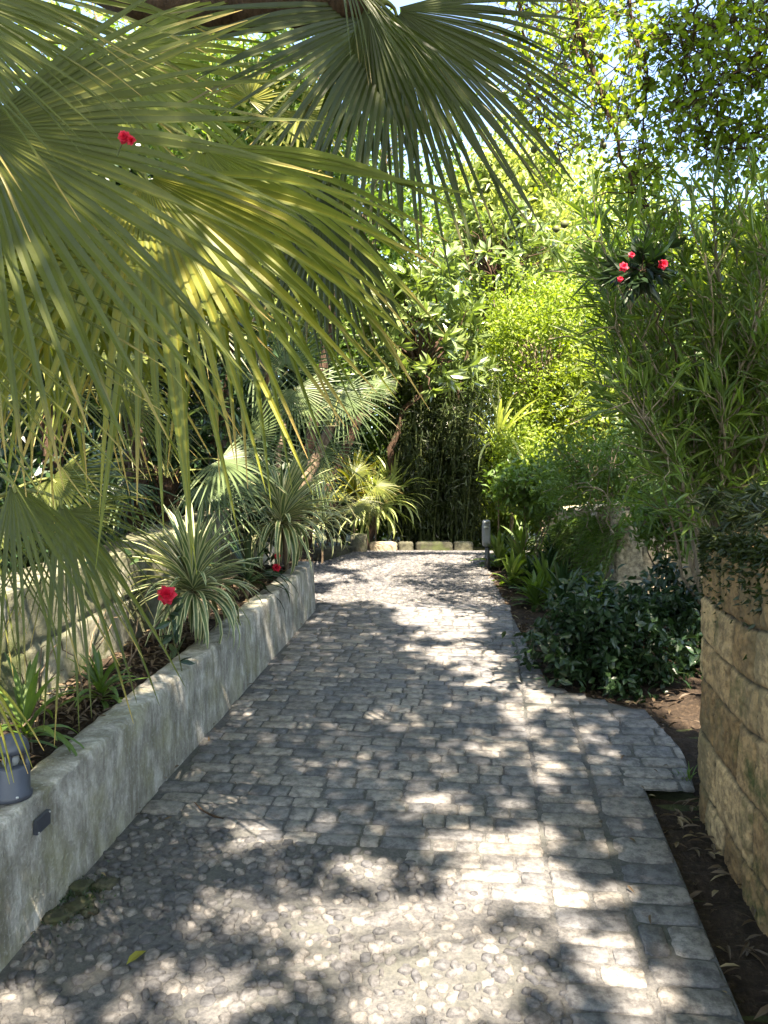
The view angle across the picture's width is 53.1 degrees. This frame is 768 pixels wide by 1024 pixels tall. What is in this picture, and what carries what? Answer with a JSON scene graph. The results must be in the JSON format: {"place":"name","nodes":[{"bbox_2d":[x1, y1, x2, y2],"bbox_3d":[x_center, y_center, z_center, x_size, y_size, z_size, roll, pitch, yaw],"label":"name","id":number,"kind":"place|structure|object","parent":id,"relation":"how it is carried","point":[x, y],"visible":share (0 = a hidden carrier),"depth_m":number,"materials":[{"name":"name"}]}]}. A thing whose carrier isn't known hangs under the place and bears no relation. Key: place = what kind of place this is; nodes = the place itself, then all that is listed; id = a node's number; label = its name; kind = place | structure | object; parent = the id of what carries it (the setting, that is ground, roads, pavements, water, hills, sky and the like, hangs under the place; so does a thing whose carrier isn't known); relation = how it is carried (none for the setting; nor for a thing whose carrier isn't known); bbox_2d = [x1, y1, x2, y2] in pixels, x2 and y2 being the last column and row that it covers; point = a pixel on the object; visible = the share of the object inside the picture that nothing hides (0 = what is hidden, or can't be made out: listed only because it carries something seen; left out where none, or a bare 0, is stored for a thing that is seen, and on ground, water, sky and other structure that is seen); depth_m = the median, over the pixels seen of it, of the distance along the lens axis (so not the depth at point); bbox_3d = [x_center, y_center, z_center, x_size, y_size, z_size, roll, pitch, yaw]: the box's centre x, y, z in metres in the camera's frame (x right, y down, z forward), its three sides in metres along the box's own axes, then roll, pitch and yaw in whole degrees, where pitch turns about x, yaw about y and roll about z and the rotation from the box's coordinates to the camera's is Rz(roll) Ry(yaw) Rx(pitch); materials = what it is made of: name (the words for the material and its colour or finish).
{"place":"outdoors","nodes":[
{"label":"outdoors","id":0,"kind":"place"},
{"bbox_2d":[29,49,181,451],"bbox_3d":[-3.595,-2.965,9.963,4.430,6.051,2.190,0,0,8],"label":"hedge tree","id":1,"kind":"object","parent":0,"point":[150,176],"depth_m":9.63,"materials":[{"name":"green plant"}]},
{"bbox_2d":[140,28,383,457],"bbox_3d":[-1.096,-2.332,6.914,2.728,4.874,2.232,0,0,8],"label":"leafy tree","id":2,"kind":"object","parent":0,"point":[236,129],"visible":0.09,"depth_m":6.71,"materials":[{"name":"green plant"}]},
{"bbox_2d":[0,550,743,1023],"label":"path","id":3,"kind":"structure","parent":0,"point":[404,1004],"depth_m":2.35,"materials":[{"name":"stone"}]},
{"bbox_2d":[32,860,125,942],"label":"mossy stones","id":4,"kind":"object","parent":3,"relation":"on","point":[82,904],"visible":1,"depth_m":2.45,"materials":[{"name":"green plant"}]},
{"bbox_2d":[0,550,573,1023],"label":"path pebbles","id":5,"kind":"object","parent":3,"relation":"on","point":[310,990],"visible":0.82,"depth_m":2.31,"materials":[{"name":"stone"}]},
{"bbox_2d":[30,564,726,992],"bbox_3d":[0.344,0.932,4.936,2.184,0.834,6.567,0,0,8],"label":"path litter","id":6,"kind":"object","parent":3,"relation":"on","point":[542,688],"visible":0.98,"depth_m":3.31,"materials":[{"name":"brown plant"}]},
{"bbox_2d":[141,602,741,1023],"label":"path setts","id":7,"kind":"structure","parent":3,"relation":"on","point":[589,936],"depth_m":3.25,"materials":[{"name":"stone"}]},
{"bbox_2d":[0,463,767,1022],"bbox_3d":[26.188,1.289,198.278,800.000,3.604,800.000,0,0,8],"label":"ground","id":8,"kind":"structure","parent":0,"point":[674,797],"depth_m":3.23,"materials":[{"name":"soil"}]},
{"bbox_2d":[0,685,43,783],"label":"fan palm","id":9,"kind":"object","parent":8,"relation":"on","point":[7,695],"visible":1,"depth_m":1.83,"materials":[{"name":"green plant"}]},
{"bbox_2d":[0,361,150,482],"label":"hedge tree","id":10,"kind":"object","parent":8,"relation":"on","point":[23,426],"visible":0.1,"depth_m":8.59,"materials":[{"name":"green plant"}]},
{"bbox_2d":[0,401,152,573],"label":"leafy tree","id":11,"kind":"object","parent":8,"relation":"on","point":[37,458],"visible":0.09,"depth_m":4.02,"materials":[{"name":"green plant"}]},
{"bbox_2d":[6,0,163,177],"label":"background tree","id":12,"kind":"object","parent":8,"relation":"on","point":[78,9],"depth_m":12.67,"materials":[{"name":"green plant"}]},
{"bbox_2d":[0,440,184,745],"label":"fan palm","id":13,"kind":"object","parent":8,"relation":"on","point":[70,539],"visible":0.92,"depth_m":2.13,"materials":[{"name":"green plant"}]},
{"bbox_2d":[0,330,212,502],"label":"fan palm","id":14,"kind":"object","parent":8,"relation":"on","point":[126,384],"visible":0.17,"depth_m":4.38,"materials":[{"name":"green plant"}]},
{"bbox_2d":[0,503,274,724],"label":"retaining wall","id":15,"kind":"structure","parent":8,"relation":"on","point":[39,640],"depth_m":3.68,"materials":[{"name":"stone"}]},
{"bbox_2d":[0,564,291,770],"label":"soil bed","id":16,"kind":"object","parent":8,"relation":"on","point":[83,724],"visible":0.23,"depth_m":3.48,"materials":[{"name":"soil"}]},
{"bbox_2d":[0,651,83,758],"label":"sword leaf plant","id":17,"kind":"object","parent":16,"relation":"on","point":[27,699],"visible":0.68,"depth_m":2.71,"materials":[{"name":"green plant"}]},
{"bbox_2d":[48,642,144,708],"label":"sword leaf plant","id":18,"kind":"object","parent":16,"relation":"on","point":[98,679],"visible":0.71,"depth_m":3.24,"materials":[{"name":"green plant"}]},
{"bbox_2d":[1,575,236,752],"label":"plants","id":19,"kind":"object","parent":16,"relation":"on","point":[65,689],"visible":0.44,"depth_m":3.18,"materials":[{"name":"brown plant"}]},
{"bbox_2d":[155,585,194,670],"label":"red flower","id":20,"kind":"object","parent":16,"relation":"on","point":[168,595],"visible":0.98,"depth_m":3.50,"materials":[{"name":"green plant"}]},
{"bbox_2d":[121,499,265,654],"bbox_3d":[-1.013,0.344,4.117,0.829,0.848,0.806,0,0,8],"label":"variegated dracaena","id":21,"kind":"object","parent":16,"relation":"on","point":[193,584],"visible":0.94,"depth_m":4.03,"materials":[{"name":"green plant"}]},
{"bbox_2d":[210,519,298,620],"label":"sword leaf plant","id":22,"kind":"object","parent":16,"relation":"on","point":[247,552],"visible":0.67,"depth_m":5.10,"materials":[{"name":"green plant"}]},
{"bbox_2d":[264,554,283,578],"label":"red flower","id":23,"kind":"object","parent":16,"relation":"on","point":[275,568],"visible":0.7,"depth_m":5.74,"materials":[{"name":"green plant"}]},
{"bbox_2d":[221,447,351,574],"bbox_3d":[-0.768,-0.012,5.817,1.035,1.020,0.957,0,0,36],"label":"variegated dracaena","id":24,"kind":"object","parent":16,"relation":"on","point":[285,535],"visible":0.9,"depth_m":5.75,"materials":[{"name":"green plant"}]},
{"bbox_2d":[5,280,298,516],"bbox_3d":[-2.018,-1.127,6.041,2.699,2.464,2.062,0,0,8],"label":"leafy tree","id":25,"kind":"object","parent":8,"relation":"on","point":[91,423],"visible":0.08,"depth_m":5.80,"materials":[{"name":"green plant"}]},
{"bbox_2d":[0,561,315,971],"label":"kerb wall","id":26,"kind":"structure","parent":8,"relation":"on","point":[101,788],"depth_m":2.95,"materials":[{"name":"concrete"}]},
{"bbox_2d":[0,733,32,804],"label":"garden lamp","id":27,"kind":"object","parent":26,"relation":"on","point":[19,789],"visible":0.88,"depth_m":2.33,"materials":[{"name":"metal"}]},
{"bbox_2d":[33,809,50,834],"bbox_3d":[-1.058,0.961,2.384,0.018,0.053,0.072,0,0,8],"label":"wall light","id":28,"kind":"object","parent":26,"relation":"attached to","point":[41,822],"visible":1,"depth_m":2.37,"materials":[{"name":"metal"}]},
{"bbox_2d":[12,1,309,491],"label":"background tree","id":29,"kind":"object","parent":8,"relation":"on","point":[89,11],"visible":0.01,"depth_m":14.55,"materials":[{"name":"green plant"}]},
{"bbox_2d":[0,0,332,523],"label":"fan palm","id":30,"kind":"object","parent":8,"relation":"on","point":[58,111],"visible":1,"depth_m":1.50,"materials":[{"name":"green plant"}]},
{"bbox_2d":[116,130,136,156],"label":"red flower","id":31,"kind":"object","parent":30,"relation":"attached to","point":[124,137],"visible":1,"depth_m":1.40,"materials":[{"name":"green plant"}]},
{"bbox_2d":[62,393,289,573],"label":"fan palm","id":32,"kind":"object","parent":8,"relation":"on","point":[237,482],"visible":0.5,"depth_m":5.20,"materials":[{"name":"green plant"}]},
{"bbox_2d":[98,297,272,534],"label":"fan palm","id":33,"kind":"object","parent":8,"relation":"on","point":[140,481],"visible":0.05,"depth_m":5.16,"materials":[{"name":"green plant"}]},
{"bbox_2d":[112,420,319,574],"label":"fan palm","id":34,"kind":"object","parent":8,"relation":"on","point":[195,464],"visible":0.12,"depth_m":5.87,"materials":[{"name":"green plant"}]},
{"bbox_2d":[0,1,491,573],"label":"fan palm","id":35,"kind":"object","parent":8,"relation":"on","point":[194,281],"visible":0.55,"depth_m":2.04,"materials":[{"name":"green plant"}]},
{"bbox_2d":[163,50,356,474],"bbox_3d":[-0.809,-1.988,5.765,1.620,4.164,1.273,0,0,8],"label":"fan palm","id":36,"kind":"object","parent":8,"relation":"on","point":[249,88],"visible":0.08,"depth_m":5.54,"materials":[{"name":"green plant"}]},
{"bbox_2d":[165,343,379,535],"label":"hedge tree","id":37,"kind":"object","parent":8,"relation":"on","point":[286,384],"visible":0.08,"depth_m":10.16,"materials":[{"name":"green plant"}]},
{"bbox_2d":[220,263,367,479],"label":"leafy tree","id":38,"kind":"object","parent":8,"relation":"on","point":[297,316],"visible":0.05,"depth_m":9.38,"materials":[{"name":"green plant"}]},
{"bbox_2d":[276,547,314,565],"bbox_3d":[-1.282,0.596,7.787,1.262,0.373,3.145,0,0,-3],"label":"soil bed","id":39,"kind":"object","parent":8,"relation":"on","point":[304,554],"visible":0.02,"depth_m":8.43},
{"bbox_2d":[172,307,399,554],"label":"fan palm","id":40,"kind":"object","parent":39,"relation":"on","point":[329,429],"visible":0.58,"depth_m":7.13,"materials":[{"name":"green plant"}]},
{"bbox_2d":[288,268,386,531],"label":"tree","id":41,"kind":"object","parent":39,"relation":"on","point":[309,436],"visible":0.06,"depth_m":8.98,"materials":[{"name":"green plant"}]},
{"bbox_2d":[298,453,400,550],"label":"fan palm","id":42,"kind":"object","parent":39,"relation":"on","point":[358,507],"visible":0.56,"depth_m":8.86,"materials":[{"name":"green plant"}]},
{"bbox_2d":[296,476,366,563],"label":"sword leaf plant","id":43,"kind":"object","parent":8,"relation":"on","point":[327,516],"visible":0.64,"depth_m":8.15,"materials":[{"name":"green plant"}]},
{"bbox_2d":[312,545,352,561],"bbox_3d":[-0.568,0.470,8.648,0.177,0.194,0.780,0,0,23],"label":"kerb stone","id":44,"kind":"object","parent":8,"relation":"on","point":[337,552],"visible":0.58,"depth_m":8.42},
{"bbox_2d":[284,416,386,546],"bbox_3d":[-0.742,-0.448,10.546,1.779,2.161,1.593,0,0,-41],"label":"shrub","id":45,"kind":"object","parent":8,"relation":"on","point":[339,519],"visible":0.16,"depth_m":10.27,"materials":[{"name":"green plant"}]},
{"bbox_2d":[282,267,409,544],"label":"leafy tree","id":46,"kind":"object","parent":8,"relation":"on","point":[342,346],"visible":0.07,"depth_m":11.16,"materials":[{"name":"green plant"}]},
{"bbox_2d":[90,0,604,385],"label":"leaning fan palm","id":47,"kind":"object","parent":8,"relation":"on","point":[389,67],"visible":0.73,"depth_m":2.69,"materials":[{"name":"green plant"}]},
{"bbox_2d":[307,374,399,546],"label":"fan palm","id":48,"kind":"object","parent":8,"relation":"on","point":[382,390],"visible":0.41,"depth_m":9.58,"materials":[{"name":"green plant"}]},
{"bbox_2d":[350,533,366,551],"bbox_3d":[-0.298,0.394,9.101,0.216,0.288,0.185,0,0,8],"label":"kerb stone","id":49,"kind":"object","parent":8,"relation":"on","point":[357,544],"visible":0.64,"depth_m":9.02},
{"bbox_2d":[325,444,396,533],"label":"sword leaf plant","id":50,"kind":"object","parent":8,"relation":"on","point":[353,483],"visible":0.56,"depth_m":9.37,"materials":[{"name":"green plant"}]},
{"bbox_2d":[337,403,398,545],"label":"shrub","id":51,"kind":"object","parent":8,"relation":"on","point":[372,444],"visible":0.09,"depth_m":12.33,"materials":[{"name":"green plant"}]},
{"bbox_2d":[339,463,420,541],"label":"sword leaf plant","id":52,"kind":"object","parent":8,"relation":"on","point":[382,514],"visible":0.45,"depth_m":9.50,"materials":[{"name":"green plant"}]},
{"bbox_2d":[369,541,397,550],"bbox_3d":[-0.007,0.446,9.299,0.350,0.186,0.194,0,0,8],"label":"kerb stone","id":53,"kind":"object","parent":8,"relation":"on","point":[381,545],"visible":0.64,"depth_m":9.22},
{"bbox_2d":[284,7,507,532],"bbox_3d":[-0.400,-4.732,15.014,5.585,10.777,4.328,0,0,8],"label":"background tree","id":54,"kind":"object","parent":8,"relation":"on","point":[384,250],"visible":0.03,"depth_m":14.50,"materials":[{"name":"green plant"}]},
{"bbox_2d":[356,449,437,541],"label":"sword leaf plant","id":55,"kind":"object","parent":8,"relation":"on","point":[393,469],"visible":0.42,"depth_m":10.08,"materials":[{"name":"green plant"}]},
{"bbox_2d":[398,541,413,550],"bbox_3d":[0.264,0.449,9.400,0.204,0.190,0.185,0,0,8],"label":"kerb stone","id":56,"kind":"object","parent":8,"relation":"on","point":[406,545],"visible":0.59,"depth_m":9.32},
{"bbox_2d":[343,241,502,549],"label":"broad leaved tree","id":57,"kind":"object","parent":8,"relation":"on","point":[425,286],"visible":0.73,"depth_m":9.98,"materials":[{"name":"green plant"}]},
{"bbox_2d":[415,541,452,549],"bbox_3d":[0.624,0.453,9.601,0.478,0.189,0.175,0,0,1],"label":"kerb stone","id":58,"kind":"object","parent":8,"relation":"on","point":[433,545],"visible":0.6,"depth_m":9.52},
{"bbox_2d":[378,460,492,546],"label":"shrub","id":59,"kind":"object","parent":8,"relation":"on","point":[415,536],"depth_m":12.11,"materials":[{"name":"green plant"}]},
{"bbox_2d":[362,349,512,549],"bbox_3d":[0.685,-0.776,10.822,2.226,2.911,2.343,0,0,8],"label":"bamboo","id":60,"kind":"object","parent":8,"relation":"on","point":[452,504],"visible":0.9,"depth_m":10.14,"materials":[{"name":"green plant"}]},
{"bbox_2d":[364,147,551,538],"bbox_3d":[1.281,-3.655,18.809,6.756,9.984,4.697,0,0,8],"label":"background tree","id":61,"kind":"object","parent":8,"relation":"on","point":[459,351],"visible":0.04,"depth_m":18.24,"materials":[{"name":"green plant"}]},
{"bbox_2d":[453,541,472,549],"bbox_3d":[0.987,0.451,9.599,0.251,0.181,0.179,0,0,1],"label":"kerb stone","id":62,"kind":"object","parent":8,"relation":"on","point":[463,545],"visible":0.58,"depth_m":9.52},
{"bbox_2d":[482,520,490,569],"bbox_3d":[1.045,0.347,7.846,0.081,0.537,0.091,0,0,-3],"label":"bollard","id":63,"kind":"object","parent":8,"relation":"on","point":[486,531],"visible":0.93,"depth_m":7.82,"materials":[{"name":"metal"}]},
{"bbox_2d":[449,382,546,534],"bbox_3d":[1.460,-0.583,10.243,1.358,2.245,1.297,0,0,8],"label":"sword leaf plant","id":64,"kind":"object","parent":8,"relation":"on","point":[501,418],"visible":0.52,"depth_m":10.03,"materials":[{"name":"green plant"}]},
{"bbox_2d":[429,195,570,409],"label":"broad leaved tree","id":65,"kind":"object","parent":8,"relation":"on","point":[483,251],"visible":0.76,"depth_m":11.84,"materials":[{"name":"green plant"}]},
{"bbox_2d":[472,486,531,546],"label":"shrub","id":66,"kind":"object","parent":8,"relation":"on","point":[479,541],"visible":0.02,"depth_m":13.21,"materials":[{"name":"green plant"}]},
{"bbox_2d":[423,114,586,418],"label":"leafy tree","id":67,"kind":"object","parent":8,"relation":"on","point":[540,203],"visible":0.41,"depth_m":15.65,"materials":[{"name":"green plant"}]},
{"bbox_2d":[409,84,626,527],"bbox_3d":[3.065,-4.631,18.006,5.146,10.717,4.552,0,0,-27],"label":"background tree","id":68,"kind":"object","parent":8,"relation":"on","point":[562,247],"visible":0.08,"depth_m":17.49,"materials":[{"name":"green plant"}]},
{"bbox_2d":[500,520,537,553],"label":"shade plant","id":69,"kind":"object","parent":8,"relation":"on","point":[519,532],"visible":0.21,"depth_m":8.53,"materials":[{"name":"green plant"}]},
{"bbox_2d":[474,409,566,542],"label":"lime shrub","id":70,"kind":"object","parent":8,"relation":"on","point":[505,450],"visible":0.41,"depth_m":9.95,"materials":[{"name":"green plant"}]},
{"bbox_2d":[454,246,626,550],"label":"lime tree","id":71,"kind":"object","parent":8,"relation":"on","point":[518,331],"visible":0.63,"depth_m":10.54,"materials":[{"name":"green plant"}]},
{"bbox_2d":[477,415,618,547],"bbox_3d":[2.738,-0.433,12.540,3.136,2.718,1.631,0,0,8],"label":"shrub","id":72,"kind":"object","parent":8,"relation":"on","point":[506,522],"visible":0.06,"depth_m":12.44,"materials":[{"name":"green plant"}]},
{"bbox_2d":[504,323,652,500],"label":"leafy tree","id":73,"kind":"object","parent":8,"relation":"on","point":[574,413],"visible":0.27,"depth_m":10.28,"materials":[{"name":"green plant"}]},
{"bbox_2d":[488,565,701,797],"bbox_3d":[2.446,0.866,5.468,3.383,0.674,4.918,0,0,8],"label":"soil bed","id":74,"kind":"object","parent":8,"relation":"on","point":[686,710],"visible":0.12,"depth_m":4.26,"materials":[{"name":"soil"}]},
{"bbox_2d":[469,529,525,570],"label":"shade plant","id":75,"kind":"object","parent":74,"relation":"on","point":[499,552],"visible":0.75,"depth_m":7.87,"materials":[{"name":"green plant"}]},
{"bbox_2d":[490,547,530,586],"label":"shade plant","id":76,"kind":"object","parent":74,"relation":"on","point":[511,565],"visible":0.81,"depth_m":6.96,"materials":[{"name":"green plant"}]},
{"bbox_2d":[493,528,555,574],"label":"shade plant","id":77,"kind":"object","parent":74,"relation":"on","point":[517,549],"visible":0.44,"depth_m":7.57,"materials":[{"name":"green plant"}]},
{"bbox_2d":[476,444,573,566],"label":"round leaf bush","id":78,"kind":"object","parent":74,"relation":"on","point":[518,481],"visible":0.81,"depth_m":7.46,"materials":[{"name":"green plant"}]},
{"bbox_2d":[506,555,551,591],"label":"shade plant","id":79,"kind":"object","parent":74,"relation":"on","point":[530,567],"visible":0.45,"depth_m":6.94,"materials":[{"name":"green plant"}]},
{"bbox_2d":[510,569,555,608],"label":"shade plant","id":80,"kind":"object","parent":74,"relation":"on","point":[533,593],"visible":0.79,"depth_m":6.28,"materials":[{"name":"green plant"}]},
{"bbox_2d":[511,550,577,607],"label":"shade plant","id":81,"kind":"object","parent":74,"relation":"on","point":[542,568],"visible":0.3,"depth_m":6.46,"materials":[{"name":"green plant"}]},
{"bbox_2d":[521,545,567,582],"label":"shade plant","id":82,"kind":"object","parent":74,"relation":"on","point":[549,558],"visible":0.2,"depth_m":7.04,"materials":[{"name":"green plant"}]},
{"bbox_2d":[526,558,593,611],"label":"shade plant","id":83,"kind":"object","parent":74,"relation":"on","point":[561,572],"visible":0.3,"depth_m":5.96,"materials":[{"name":"green plant"}]},
{"bbox_2d":[526,505,628,583],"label":"shrub","id":84,"kind":"object","parent":74,"relation":"on","point":[568,541],"visible":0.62,"depth_m":6.98,"materials":[{"name":"green plant"}]},
{"bbox_2d":[524,409,672,582],"bbox_3d":[1.856,-0.059,6.552,1.365,1.681,1.184,0,0,32],"label":"twiggy shrub","id":85,"kind":"object","parent":74,"relation":"on","point":[581,478],"visible":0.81,"depth_m":6.48,"materials":[{"name":"green plant"}]},
{"bbox_2d":[502,563,702,703],"bbox_3d":[1.333,0.787,4.592,1.254,1.002,1.017,0,0,8],"label":"glossy shrub","id":86,"kind":"object","parent":74,"relation":"on","point":[605,640],"visible":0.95,"depth_m":4.35,"materials":[{"name":"green plant"}]},
{"bbox_2d":[533,133,767,647],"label":"oleander","id":87,"kind":"object","parent":74,"relation":"on","point":[691,449],"visible":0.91,"depth_m":3.99,"materials":[{"name":"green plant"}]},
{"bbox_2d":[591,220,695,399],"bbox_3d":[1.285,-0.934,3.740,0.405,0.636,1.385,0,0,23],"label":"flowering sprig","id":88,"kind":"object","parent":87,"relation":"attached to","point":[636,280],"visible":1,"depth_m":3.25,"materials":[{"name":"green plant"}]},
{"bbox_2d":[612,480,698,591],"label":"leafy shrub","id":89,"kind":"object","parent":74,"relation":"on","point":[641,518],"visible":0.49,"depth_m":5.29,"materials":[{"name":"green plant"}]},
{"bbox_2d":[610,552,702,679],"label":"glossy shrub","id":90,"kind":"object","parent":74,"relation":"on","point":[670,581],"visible":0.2,"depth_m":4.70,"materials":[{"name":"green plant"}]},
{"bbox_2d":[544,129,688,495],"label":"background tree","id":91,"kind":"object","parent":8,"relation":"on","point":[599,186],"visible":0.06,"depth_m":19.33,"materials":[{"name":"green plant"}]},
{"bbox_2d":[472,0,767,261],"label":"fruit tree","id":92,"kind":"object","parent":8,"relation":"on","point":[718,29],"visible":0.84,"depth_m":4.43,"materials":[{"name":"green plant"}]},
{"bbox_2d":[547,503,701,604],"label":"garden wall","id":93,"kind":"structure","parent":8,"relation":"on","point":[634,560],"depth_m":6.27,"materials":[{"name":"stone"}]},
{"bbox_2d":[498,172,751,440],"bbox_3d":[5.225,-3.083,15.044,6.110,7.489,4.667,0,0,8],"label":"background tree","id":94,"kind":"object","parent":8,"relation":"on","point":[587,227],"visible":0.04,"depth_m":14.75,"materials":[{"name":"green plant"}]},
{"bbox_2d":[583,394,712,502],"bbox_3d":[3.601,-0.475,9.460,2.319,2.094,1.775,0,0,8],"label":"shrub","id":95,"kind":"object","parent":8,"relation":"on","point":[622,423],"visible":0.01,"depth_m":9.49,"materials":[{"name":"green plant"}]},
{"bbox_2d":[632,151,767,448],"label":"background tree","id":96,"kind":"object","parent":8,"relation":"on","point":[751,188],"visible":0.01,"depth_m":12.06,"materials":[{"name":"green plant"}]},
{"bbox_2d":[649,798,767,1023],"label":"soil bed","id":97,"kind":"object","parent":8,"relation":"on","point":[722,925],"visible":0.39,"depth_m":2.43,"materials":[{"name":"soil"}]},
{"bbox_2d":[0,547,767,1019],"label":"leaf litter","id":98,"kind":"object","parent":97,"relation":"on","point":[746,949],"visible":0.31,"depth_m":3.21,"materials":[{"name":"plant"}]},
{"bbox_2d":[650,183,767,362],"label":"leafy tree","id":99,"kind":"object","parent":8,"relation":"on","point":[709,255],"visible":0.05,"depth_m":9.36,"materials":[{"name":"green plant"}]},
{"bbox_2d":[697,526,767,936],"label":"stone wall","id":100,"kind":"structure","parent":8,"relation":"on","point":[732,758],"depth_m":2.60,"materials":[{"name":"stone"}]},
{"bbox_2d":[684,478,767,535],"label":"pillar creeper","id":101,"kind":"object","parent":100,"relation":"on","point":[755,495],"visible":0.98,"depth_m":2.94,"materials":[{"name":"plant"}]},
{"bbox_2d":[695,524,767,660],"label":"creeper","id":102,"kind":"object","parent":100,"relation":"attached to","point":[733,546],"visible":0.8,"depth_m":2.62,"materials":[{"name":"green plant"}]},
{"bbox_2d":[5,0,767,502],"label":"sky","id":103,"kind":"structure","parent":0,"point":[397,3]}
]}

